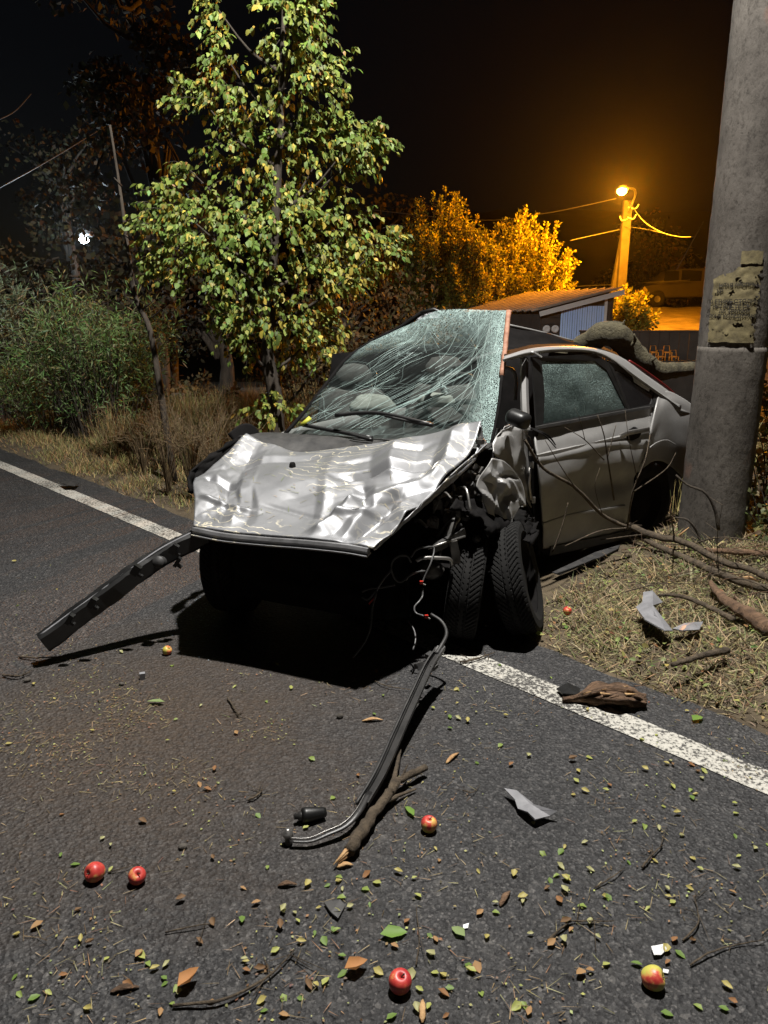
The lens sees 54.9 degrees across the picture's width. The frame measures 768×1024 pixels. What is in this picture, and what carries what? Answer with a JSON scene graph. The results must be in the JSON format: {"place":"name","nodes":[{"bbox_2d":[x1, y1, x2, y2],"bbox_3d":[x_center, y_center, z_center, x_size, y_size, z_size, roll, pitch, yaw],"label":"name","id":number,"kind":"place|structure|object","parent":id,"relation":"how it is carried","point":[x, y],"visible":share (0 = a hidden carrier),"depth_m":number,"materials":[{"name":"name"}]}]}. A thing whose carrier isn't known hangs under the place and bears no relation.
{"place":"outdoors","nodes":[
{"label":"outdoors","id":0,"kind":"place"},
{"bbox_2d":[0,126,105,187],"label":"overhead wire","id":1,"kind":"object","parent":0,"point":[45,162],"visible":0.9,"depth_m":16.51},
{"bbox_2d":[0,208,710,383],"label":"hill","id":2,"kind":"structure","parent":0,"point":[596,255],"depth_m":58.04,"materials":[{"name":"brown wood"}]},
{"bbox_2d":[573,280,687,286],"bbox_3d":[9.265,-8.574,27.735,4.386,0.260,0.025,0,14,0],"label":"overhead wire","id":3,"kind":"object","parent":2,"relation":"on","point":[636,283],"visible":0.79,"depth_m":27.73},
{"bbox_2d":[0,0,732,307],"label":"sky","id":4,"kind":"structure","parent":0,"point":[546,106],"materials":[{"name":"black"}]},
{"bbox_2d":[0,448,767,1023],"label":"road","id":5,"kind":"structure","parent":0,"point":[80,544],"depth_m":2.37,"materials":[{"name":"asphalt"}]},
{"bbox_2d":[2,667,33,676],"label":"twig","id":6,"kind":"object","parent":5,"relation":"on","point":[9,675],"visible":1,"depth_m":3.31,"materials":[{"name":"wood"}]},
{"bbox_2d":[19,654,64,658],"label":"twig","id":7,"kind":"object","parent":5,"relation":"on","point":[40,657],"visible":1,"depth_m":3.49,"materials":[{"name":"wood"}]},
{"bbox_2d":[60,480,79,485],"bbox_3d":[-3.009,-0.267,7.038,0.181,0.034,0.206,-2,15,-9],"label":"plastic shard","id":8,"kind":"object","parent":5,"relation":"on","point":[70,483],"visible":1,"depth_m":7.04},
{"bbox_2d":[84,861,105,882],"bbox_3d":[-0.826,1.027,2.112,0.057,0.056,0.058,0,14,0],"label":"apple","id":9,"kind":"object","parent":5,"relation":"on","point":[94,872],"visible":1,"depth_m":2.10,"materials":[{"name":"red plant"}]},
{"bbox_2d":[110,983,138,992],"bbox_3d":[-0.619,1.134,1.764,0.067,0.014,0.020,-3,15,-12],"label":"bark flake","id":10,"kind":"object","parent":5,"relation":"on","point":[123,986],"visible":1,"depth_m":1.76,"materials":[{"name":"brown wood"}]},
{"bbox_2d":[128,866,145,884],"bbox_3d":[-0.701,1.034,2.101,0.050,0.051,0.051,0,14,0],"label":"apple","id":11,"kind":"object","parent":5,"relation":"on","point":[136,875],"visible":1,"depth_m":2.09,"materials":[{"name":"red plant"}]},
{"bbox_2d":[162,645,171,654],"bbox_3d":[-1.039,0.663,3.543,0.046,0.046,0.045,0,14,0],"label":"apple","id":12,"kind":"object","parent":5,"relation":"on","point":[167,650],"visible":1,"depth_m":3.53,"materials":[{"name":"yellow plant"}]},
{"bbox_2d":[177,967,197,985],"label":"dry leaf","id":13,"kind":"object","parent":5,"relation":"on","point":[186,976],"visible":1,"depth_m":1.78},
{"bbox_2d":[165,910,210,946],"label":"twig","id":14,"kind":"object","parent":5,"relation":"on","point":[189,927],"visible":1,"depth_m":1.94,"materials":[{"name":"wood"}]},
{"bbox_2d":[221,697,244,715],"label":"twig","id":15,"kind":"object","parent":5,"relation":"on","point":[229,700],"visible":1,"depth_m":3.01,"materials":[{"name":"wood"}]},
{"bbox_2d":[172,949,326,1007],"bbox_3d":[-0.325,1.127,1.785,0.362,0.016,0.108,-6,16,-21],"label":"twig","id":16,"kind":"object","parent":5,"relation":"on","point":[174,1005],"visible":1,"depth_m":1.75,"materials":[{"name":"wood"}]},
{"bbox_2d":[235,782,267,800],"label":"twig","id":17,"kind":"object","parent":5,"relation":"on","point":[255,796],"visible":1,"depth_m":2.48,"materials":[{"name":"wood"}]},
{"bbox_2d":[278,880,296,885],"bbox_3d":[-0.273,1.050,2.091,0.055,0.013,0.020,0,14,0],"label":"bark flake","id":18,"kind":"object","parent":5,"relation":"on","point":[285,882],"visible":1,"depth_m":2.09,"materials":[{"name":"brown wood"}]},
{"bbox_2d":[294,807,326,822],"bbox_3d":[-0.235,0.962,2.360,0.104,0.048,0.047,-7,16,-26],"label":"rubber bushing","id":19,"kind":"object","parent":5,"relation":"on","point":[307,814],"visible":1,"depth_m":2.35,"materials":[{"name":"black rubber"}]},
{"bbox_2d":[324,899,344,919],"bbox_3d":[-0.127,1.073,2.005,0.047,0.011,0.070,-8,17,-29],"label":"plastic shard","id":20,"kind":"object","parent":5,"relation":"on","point":[332,909],"visible":1,"depth_m":2.00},
{"bbox_2d":[337,861,352,867],"bbox_3d":[-0.115,1.031,2.164,0.048,0.014,0.020,-7,16,-24],"label":"wood splinter","id":21,"kind":"object","parent":5,"relation":"on","point":[344,863],"visible":1,"depth_m":2.16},
{"bbox_2d":[345,956,367,969],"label":"dry leaf","id":22,"kind":"object","parent":5,"relation":"on","point":[355,962],"visible":1,"depth_m":1.82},
{"bbox_2d":[36,307,690,657],"bbox_3d":[0.322,-0.392,4.902,2.510,1.864,5.046,11,18,37],"label":"wrecked car","id":23,"kind":"object","parent":5,"relation":"on","point":[386,482],"visible":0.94,"depth_m":3.89,"materials":[{"name":"silver metal"}]},
{"bbox_2d":[556,320,694,380],"bbox_3d":[1.983,-1.231,5.640,1.300,0.454,0.559,-2,15,-9],"label":"heavy limb","id":24,"kind":"object","parent":23,"relation":"on","point":[620,339],"visible":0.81,"depth_m":5.43,"materials":[{"name":"brown plant"}]},
{"bbox_2d":[282,613,447,845],"bbox_3d":[0.033,0.741,2.731,0.190,0.298,1.251,7,16,24],"label":"torn trim strip","id":25,"kind":"object","parent":5,"relation":"on","point":[426,669],"visible":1,"depth_m":2.64,"materials":[{"name":"plastic"}]},
{"bbox_2d":[373,966,382,974],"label":"fallen leaf","id":26,"kind":"object","parent":5,"relation":"on","point":[378,969],"visible":1,"depth_m":1.81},
{"bbox_2d":[333,749,427,864],"bbox_3d":[0.015,0.950,2.399,0.132,0.065,0.599,5,15,19],"label":"broken branch","id":27,"kind":"object","parent":5,"relation":"on","point":[359,833],"visible":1,"depth_m":2.37,"materials":[{"name":"brown plant"}]},
{"bbox_2d":[0,461,767,793],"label":"road edge line","id":28,"kind":"object","parent":5,"relation":"on","point":[674,743],"visible":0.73,"depth_m":3.19,"materials":[{"name":"white paint"}]},
{"bbox_2d":[0,507,767,1023],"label":"straw litter","id":29,"kind":"object","parent":5,"relation":"on","point":[312,889],"visible":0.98,"depth_m":2.13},
{"bbox_2d":[1,494,767,1023],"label":"leaf crumbs","id":30,"kind":"object","parent":5,"relation":"on","point":[281,844],"visible":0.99,"depth_m":2.21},
{"bbox_2d":[380,924,406,937],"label":"leaf","id":31,"kind":"object","parent":5,"relation":"on","point":[391,931],"visible":1,"depth_m":1.93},
{"bbox_2d":[388,967,411,995],"bbox_3d":[0.038,1.117,1.761,0.056,0.060,0.056,0,14,0],"label":"apple","id":32,"kind":"object","parent":5,"relation":"on","point":[400,981],"visible":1,"depth_m":1.74,"materials":[{"name":"red plant"}]},
{"bbox_2d":[408,967,415,978],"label":"fallen leaf","id":33,"kind":"object","parent":5,"relation":"on","point":[411,971],"visible":0.69,"depth_m":1.81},
{"bbox_2d":[415,907,426,964],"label":"twig","id":34,"kind":"object","parent":5,"relation":"on","point":[419,940],"visible":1,"depth_m":1.88,"materials":[{"name":"wood"}]},
{"bbox_2d":[418,999,425,1022],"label":"wood splinter","id":35,"kind":"object","parent":5,"relation":"on","point":[422,1011],"visible":1,"depth_m":1.70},
{"bbox_2d":[421,815,436,833],"bbox_3d":[0.141,0.975,2.314,0.052,0.056,0.052,0,14,0],"label":"apple","id":36,"kind":"object","parent":5,"relation":"on","point":[428,824],"visible":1,"depth_m":2.30,"materials":[{"name":"red plant"}]},
{"bbox_2d":[452,926,464,935],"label":"leaf","id":37,"kind":"object","parent":5,"relation":"on","point":[459,930],"visible":1,"depth_m":1.93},
{"bbox_2d":[460,652,494,664],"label":"twig","id":38,"kind":"object","parent":5,"relation":"on","point":[466,661],"visible":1,"depth_m":3.46,"materials":[{"name":"wood"}]},
{"bbox_2d":[473,960,481,972],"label":"fallen leaf","id":39,"kind":"object","parent":5,"relation":"on","point":[477,966],"visible":1,"depth_m":1.83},
{"bbox_2d":[499,891,509,906],"bbox_3d":[0.334,1.062,2.042,0.019,0.013,0.067,8,16,27],"label":"bark flake","id":40,"kind":"object","parent":5,"relation":"on","point":[504,897],"visible":1,"depth_m":2.03,"materials":[{"name":"brown wood"}]},
{"bbox_2d":[511,1000,521,1010],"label":"fallen leaf","id":41,"kind":"object","parent":5,"relation":"on","point":[515,1006],"visible":1,"depth_m":1.72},
{"bbox_2d":[504,788,556,820],"bbox_3d":[0.455,0.952,2.399,0.199,0.023,0.080,13,19,41],"label":"plastic shard","id":42,"kind":"object","parent":5,"relation":"on","point":[530,808],"visible":1,"depth_m":2.38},
{"bbox_2d":[556,682,579,694],"bbox_3d":[0.793,0.761,3.169,0.106,0.020,0.098,0,14,0],"label":"plastic shard","id":43,"kind":"object","parent":5,"relation":"on","point":[567,688],"visible":0.93,"depth_m":3.16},
{"bbox_2d":[547,902,613,948],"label":"twig","id":44,"kind":"object","parent":5,"relation":"on","point":[561,928],"visible":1,"depth_m":1.95,"materials":[{"name":"wood"}]},
{"bbox_2d":[562,681,646,708],"bbox_3d":[0.927,0.762,3.071,0.367,0.098,0.163,0,14,0],"label":"rotten log piece","id":45,"kind":"object","parent":5,"relation":"on","point":[598,693],"visible":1,"depth_m":3.05,"materials":[{"name":"brown wood"}]},
{"bbox_2d":[594,864,623,887],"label":"twig","id":46,"kind":"object","parent":5,"relation":"on","point":[606,880],"visible":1,"depth_m":2.10,"materials":[{"name":"wood"}]},
{"bbox_2d":[637,826,666,868],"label":"twig","id":47,"kind":"object","parent":5,"relation":"on","point":[649,857],"visible":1,"depth_m":2.21,"materials":[{"name":"wood"}]},
{"bbox_2d":[641,964,667,991],"bbox_3d":[0.646,1.115,1.771,0.060,0.056,0.056,0,14,0],"label":"apple","id":48,"kind":"object","parent":5,"relation":"on","point":[653,978],"visible":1,"depth_m":1.75,"materials":[{"name":"yellow plant"}]},
{"bbox_2d":[651,944,666,954],"bbox_3d":[0.696,1.107,1.869,0.046,0.009,0.029,-2,15,-7],"label":"paper scrap","id":49,"kind":"object","parent":5,"relation":"on","point":[658,950],"visible":1,"depth_m":1.87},
{"bbox_2d":[665,885,709,940],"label":"twig","id":50,"kind":"object","parent":5,"relation":"on","point":[688,934],"visible":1,"depth_m":1.96,"materials":[{"name":"wood"}]},
{"bbox_2d":[690,934,767,965],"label":"twig","id":51,"kind":"object","parent":5,"relation":"on","point":[704,955],"visible":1,"depth_m":1.87,"materials":[{"name":"wood"}]},
{"bbox_2d":[0,387,767,734],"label":"verge","id":52,"kind":"structure","parent":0,"point":[490,619],"depth_m":4.15,"materials":[{"name":"plant"}]},
{"bbox_2d":[0,248,112,422],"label":"willow shrub","id":53,"kind":"object","parent":52,"relation":"on","point":[15,312],"visible":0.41,"depth_m":11.14,"materials":[{"name":"green plant"}]},
{"bbox_2d":[0,220,115,405],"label":"dark tree","id":54,"kind":"object","parent":52,"relation":"on","point":[39,267],"visible":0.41,"depth_m":12.23,"materials":[{"name":"green plant"}]},
{"bbox_2d":[0,343,144,435],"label":"willow shrub","id":55,"kind":"object","parent":52,"relation":"on","point":[20,394],"visible":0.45,"depth_m":9.74,"materials":[{"name":"green plant"}]},
{"bbox_2d":[0,256,186,440],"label":"willow shrub","id":56,"kind":"object","parent":52,"relation":"on","point":[116,341],"visible":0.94,"depth_m":9.17,"materials":[{"name":"green plant"}]},
{"bbox_2d":[0,411,214,511],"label":"verge grass","id":57,"kind":"structure","parent":52,"relation":"on","point":[114,448],"depth_m":8.25,"materials":[{"name":"plant"}]},
{"bbox_2d":[89,390,190,473],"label":"dry weed","id":58,"kind":"object","parent":52,"relation":"on","point":[142,462],"visible":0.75,"depth_m":7.24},
{"bbox_2d":[109,125,177,484],"bbox_3d":[-2.206,-1.797,6.699,0.494,3.184,0.169,6,16,23],"label":"dead stem","id":59,"kind":"object","parent":52,"relation":"on","point":[156,365],"visible":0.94,"depth_m":6.73,"materials":[{"name":"wood"}]},
{"bbox_2d":[135,392,218,494],"bbox_3d":[-1.901,-0.597,6.592,0.689,0.954,0.907,-14,20,-42],"label":"dry weed","id":60,"kind":"object","parent":52,"relation":"on","point":[168,478],"visible":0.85,"depth_m":6.57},
{"bbox_2d":[143,382,234,499],"bbox_3d":[-1.671,-0.576,6.250,0.827,1.066,0.717,0,14,0],"label":"dry weed","id":61,"kind":"object","parent":52,"relation":"on","point":[187,465],"visible":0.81,"depth_m":6.32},
{"bbox_2d":[140,368,250,412],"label":"brown shrub","id":62,"kind":"object","parent":52,"relation":"on","point":[234,388],"visible":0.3,"depth_m":11.93,"materials":[{"name":"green plant"}]},
{"bbox_2d":[157,386,255,459],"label":"dry weed","id":63,"kind":"object","parent":52,"relation":"on","point":[217,434],"visible":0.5,"depth_m":6.78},
{"bbox_2d":[160,287,263,392],"bbox_3d":[-3.496,-3.204,15.523,2.420,2.909,1.906,0,14,0],"label":"dark tree","id":64,"kind":"object","parent":52,"relation":"on","point":[210,343],"visible":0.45,"depth_m":15.11,"materials":[{"name":"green plant"}]},
{"bbox_2d":[167,413,274,458],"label":"dry weed","id":65,"kind":"object","parent":52,"relation":"on","point":[216,440],"visible":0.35,"depth_m":6.25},
{"bbox_2d":[118,0,414,431],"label":"broadleaf tree","id":66,"kind":"object","parent":52,"relation":"on","point":[276,193],"visible":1,"depth_m":6.41,"materials":[{"name":"green plant"}]},
{"bbox_2d":[243,299,395,413],"bbox_3d":[-0.947,-2.078,10.837,1.920,2.002,1.799,-14,20,-42],"label":"brown shrub","id":67,"kind":"object","parent":52,"relation":"on","point":[318,376],"visible":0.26,"depth_m":10.64,"materials":[{"name":"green plant"}]},
{"bbox_2d":[361,260,468,348],"bbox_3d":[0.595,-3.310,14.566,1.897,3.218,1.649,-7,16,-25],"label":"brown shrub","id":68,"kind":"object","parent":52,"relation":"on","point":[404,336],"visible":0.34,"depth_m":14.40,"materials":[{"name":"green plant"}]},
{"bbox_2d":[552,545,619,574],"bbox_3d":[1.315,0.292,4.661,0.077,0.023,0.828,14,20,43],"label":"plastic shard","id":69,"kind":"object","parent":52,"relation":"on","point":[580,563],"visible":1,"depth_m":4.59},
{"bbox_2d":[523,408,675,552],"bbox_3d":[1.171,-0.192,4.194,1.194,0.809,0.267,-10,18,-34],"label":"fallen branch","id":70,"kind":"object","parent":52,"relation":"on","point":[592,505],"visible":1,"depth_m":4.28,"materials":[{"name":"wood"}]},
{"bbox_2d":[579,330,698,359],"bbox_3d":[6.315,-3.384,17.820,3.323,1.930,0.090,0,14,0],"label":"dark fence","id":71,"kind":"object","parent":52,"relation":"on","point":[683,344],"visible":0.21,"depth_m":17.62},
{"bbox_2d":[605,360,695,402],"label":"ledge wall","id":72,"kind":"structure","parent":52,"relation":"on","point":[682,387],"depth_m":17.31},
{"bbox_2d":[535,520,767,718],"bbox_3d":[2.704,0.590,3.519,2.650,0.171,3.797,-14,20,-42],"label":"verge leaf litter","id":73,"kind":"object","parent":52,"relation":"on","point":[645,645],"visible":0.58,"depth_m":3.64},
{"bbox_2d":[621,565,707,592],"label":"brush twig","id":74,"kind":"object","parent":52,"relation":"on","point":[662,583],"visible":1,"depth_m":4.04,"materials":[{"name":"wood"}]},
{"bbox_2d":[601,510,767,580],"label":"fallen branch","id":75,"kind":"object","parent":52,"relation":"on","point":[695,546],"visible":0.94,"depth_m":4.57,"materials":[{"name":"wood"}]},
{"bbox_2d":[675,517,702,545],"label":"bent vine","id":76,"kind":"object","parent":52,"relation":"on","point":[694,528],"visible":0.88,"depth_m":4.84,"materials":[{"name":"brown plant"}]},
{"bbox_2d":[658,593,735,622],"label":"fallen branch","id":77,"kind":"object","parent":52,"relation":"on","point":[729,617],"visible":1,"depth_m":3.82,"materials":[{"name":"wood"}]},
{"bbox_2d":[675,474,719,530],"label":"bent vine","id":78,"kind":"object","parent":52,"relation":"on","point":[709,499],"visible":0.98,"depth_m":4.79,"materials":[{"name":"brown plant"}]},
{"bbox_2d":[631,531,767,592],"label":"fallen branch","id":79,"kind":"object","parent":52,"relation":"on","point":[747,583],"visible":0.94,"depth_m":4.35,"materials":[{"name":"wood"}]},
{"bbox_2d":[670,646,730,666],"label":"fallen branch","id":80,"kind":"object","parent":52,"relation":"on","point":[724,650],"visible":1,"depth_m":3.26,"materials":[{"name":"wood"}]},
{"bbox_2d":[677,0,767,545],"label":"concrete pole","id":81,"kind":"object","parent":52,"relation":"on","point":[728,388],"visible":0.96,"depth_m":4.62,"materials":[{"name":"concrete"}]},
{"bbox_2d":[704,547,767,557],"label":"fallen branch","id":82,"kind":"object","parent":52,"relation":"on","point":[740,552],"visible":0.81,"depth_m":4.60,"materials":[{"name":"brown wood"}]},
{"bbox_2d":[708,580,767,637],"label":"fallen branch","id":83,"kind":"object","parent":52,"relation":"on","point":[754,618],"visible":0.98,"depth_m":3.68,"materials":[{"name":"brown wood"}]},
{"bbox_2d":[724,533,767,548],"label":"brush twig","id":84,"kind":"object","parent":52,"relation":"on","point":[747,546],"visible":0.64,"depth_m":4.61,"materials":[{"name":"brown wood"}]},
{"bbox_2d":[745,475,767,545],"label":"ivy shrub","id":85,"kind":"object","parent":52,"relation":"on","point":[757,526],"visible":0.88,"depth_m":4.93,"materials":[{"name":"green plant"}]},
{"bbox_2d":[752,368,767,516],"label":"ivy shrub","id":86,"kind":"object","parent":52,"relation":"on","point":[763,431],"visible":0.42,"depth_m":5.26,"materials":[{"name":"green plant"}]},
{"bbox_2d":[0,382,767,425],"bbox_3d":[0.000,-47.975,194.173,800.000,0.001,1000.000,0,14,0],"label":"ground","id":87,"kind":"structure","parent":0,"point":[216,384],"depth_m":25.57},
{"bbox_2d":[0,111,121,371],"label":"dark tree","id":88,"kind":"object","parent":87,"relation":"on","point":[46,171],"visible":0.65,"depth_m":20.23,"materials":[{"name":"green plant"}]},
{"bbox_2d":[79,230,147,388],"bbox_3d":[-7.590,-5.584,21.195,0.340,4.500,4.412,0,14,0],"label":"white street lamp","id":89,"kind":"object","parent":87,"relation":"on","point":[88,233],"visible":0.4,"depth_m":19.84,"materials":[{"name":"metal"}]},
{"bbox_2d":[32,0,242,392],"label":"dark tree","id":90,"kind":"object","parent":87,"relation":"on","point":[136,106],"visible":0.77,"depth_m":14.90,"materials":[{"name":"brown plant"}]},
{"bbox_2d":[63,203,220,399],"bbox_3d":[-4.331,-3.346,13.398,2.680,4.235,2.300,6,16,23],"label":"dark tree","id":91,"kind":"object","parent":87,"relation":"on","point":[124,265],"visible":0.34,"depth_m":13.14,"materials":[{"name":"green plant"}]},
{"bbox_2d":[296,278,405,352],"bbox_3d":[-0.754,-3.889,17.515,2.674,3.239,1.947,-3,15,-12],"label":"dark tree","id":92,"kind":"object","parent":87,"relation":"on","point":[359,311],"visible":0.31,"depth_m":17.34,"materials":[{"name":"green plant"}]},
{"bbox_2d":[330,183,436,346],"bbox_3d":[-0.122,-9.764,31.528,4.925,7.558,4.117,0,14,0],"label":"dark tree","id":93,"kind":"object","parent":87,"relation":"on","point":[380,201],"visible":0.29,"depth_m":30.46,"materials":[{"name":"green plant"}]},
{"bbox_2d":[390,186,490,344],"bbox_3d":[2.043,-7.642,25.222,3.629,6.479,3.566,-7,16,-25],"label":"lamp lit tree","id":94,"kind":"object","parent":87,"relation":"on","point":[431,250],"visible":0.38,"depth_m":24.24,"materials":[{"name":"green plant"}]},
{"bbox_2d":[436,223,535,341],"bbox_3d":[3.313,-6.645,23.994,3.372,5.167,3.568,0,14,0],"label":"lamp lit tree","id":95,"kind":"object","parent":87,"relation":"on","point":[483,293],"visible":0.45,"depth_m":22.98,"materials":[{"name":"green plant"}]},
{"bbox_2d":[469,204,581,313],"bbox_3d":[4.542,-7.066,24.330,3.944,5.813,3.735,0,14,0],"label":"lamp lit tree","id":96,"kind":"object","parent":87,"relation":"on","point":[543,276],"visible":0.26,"depth_m":23.21,"materials":[{"name":"green plant"}]},
{"bbox_2d":[453,286,624,348],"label":"corrugated shed","id":97,"kind":"structure","parent":87,"relation":"on","point":[570,313],"depth_m":19.87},
{"bbox_2d":[589,207,705,307],"bbox_3d":[12.297,-10.296,34.620,5.527,7.045,4.455,0,14,0],"label":"dark tree","id":98,"kind":"object","parent":87,"relation":"on","point":[663,261],"visible":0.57,"depth_m":33.64,"materials":[{"name":"green plant"}]},
{"bbox_2d":[42,376,766,514],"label":"meadow grass","id":99,"kind":"structure","parent":0,"point":[191,409],"depth_m":9.32,"materials":[{"name":"plant"}]},
{"bbox_2d":[361,198,615,220],"bbox_3d":[3.033,-10.720,26.125,10.615,0.918,0.338,10,18,35],"label":"overhead wire","id":100,"kind":"object","parent":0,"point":[505,219],"visible":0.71,"depth_m":25.42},
{"bbox_2d":[526,497,767,725],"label":"straw grass","id":101,"kind":"structure","parent":0,"point":[640,631],"depth_m":3.73,"materials":[{"name":"plant"}]},
{"bbox_2d":[563,606,571,614],"bbox_3d":[0.949,0.510,3.828,0.044,0.048,0.044,0,14,0],"label":"apple","id":102,"kind":"object","parent":101,"relation":"on","point":[567,610],"visible":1,"depth_m":3.81,"materials":[{"name":"red plant"}]},
{"bbox_2d":[636,590,672,631],"bbox_3d":[1.345,0.493,3.705,0.145,0.049,0.511,3,15,13],"label":"plastic shard","id":103,"kind":"object","parent":101,"relation":"on","point":[647,610],"visible":1,"depth_m":3.66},
{"bbox_2d":[672,622,702,631],"bbox_3d":[1.502,0.555,3.581,0.234,0.034,0.074,-8,17,-29],"label":"plastic shard","id":104,"kind":"object","parent":101,"relation":"on","point":[693,626],"visible":1,"depth_m":3.55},
{"bbox_2d":[707,499,724,579],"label":"brush twig","id":105,"kind":"object","parent":101,"relation":"on","point":[717,541],"visible":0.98,"depth_m":4.19,"materials":[{"name":"wood"}]},
{"bbox_2d":[687,560,758,580],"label":"brush twig","id":106,"kind":"object","parent":101,"relation":"on","point":[723,572],"visible":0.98,"depth_m":4.22,"materials":[{"name":"wood"}]},
{"bbox_2d":[639,307,767,400],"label":"yard bank","id":107,"kind":"structure","parent":0,"point":[685,318],"depth_m":24.61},
{"bbox_2d":[609,185,638,299],"bbox_3d":[7.444,-6.990,23.350,0.942,5.974,2.635,2,15,8],"label":"sodium street lamp","id":108,"kind":"object","parent":107,"relation":"on","point":[619,277],"visible":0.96,"depth_m":23.53,"materials":[{"name":"metal"}]},
{"bbox_2d":[629,201,692,237],"bbox_3d":[7.646,-8.174,20.506,0.174,1.664,5.810,0,15,2],"label":"overhead wire","id":109,"kind":"object","parent":108,"relation":"attached to","point":[656,229],"visible":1,"depth_m":20.95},
{"bbox_2d":[612,283,661,329],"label":"lamp lit shrub","id":110,"kind":"object","parent":107,"relation":"on","point":[634,315],"visible":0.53,"depth_m":21.30,"materials":[{"name":"green plant"}]},
{"bbox_2d":[627,268,704,306],"bbox_3d":[11.625,-8.668,28.745,3.926,1.449,1.720,0,14,0],"label":"parked car","id":111,"kind":"object","parent":107,"relation":"on","point":[690,288],"visible":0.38,"depth_m":27.98,"materials":[{"name":"paint"}]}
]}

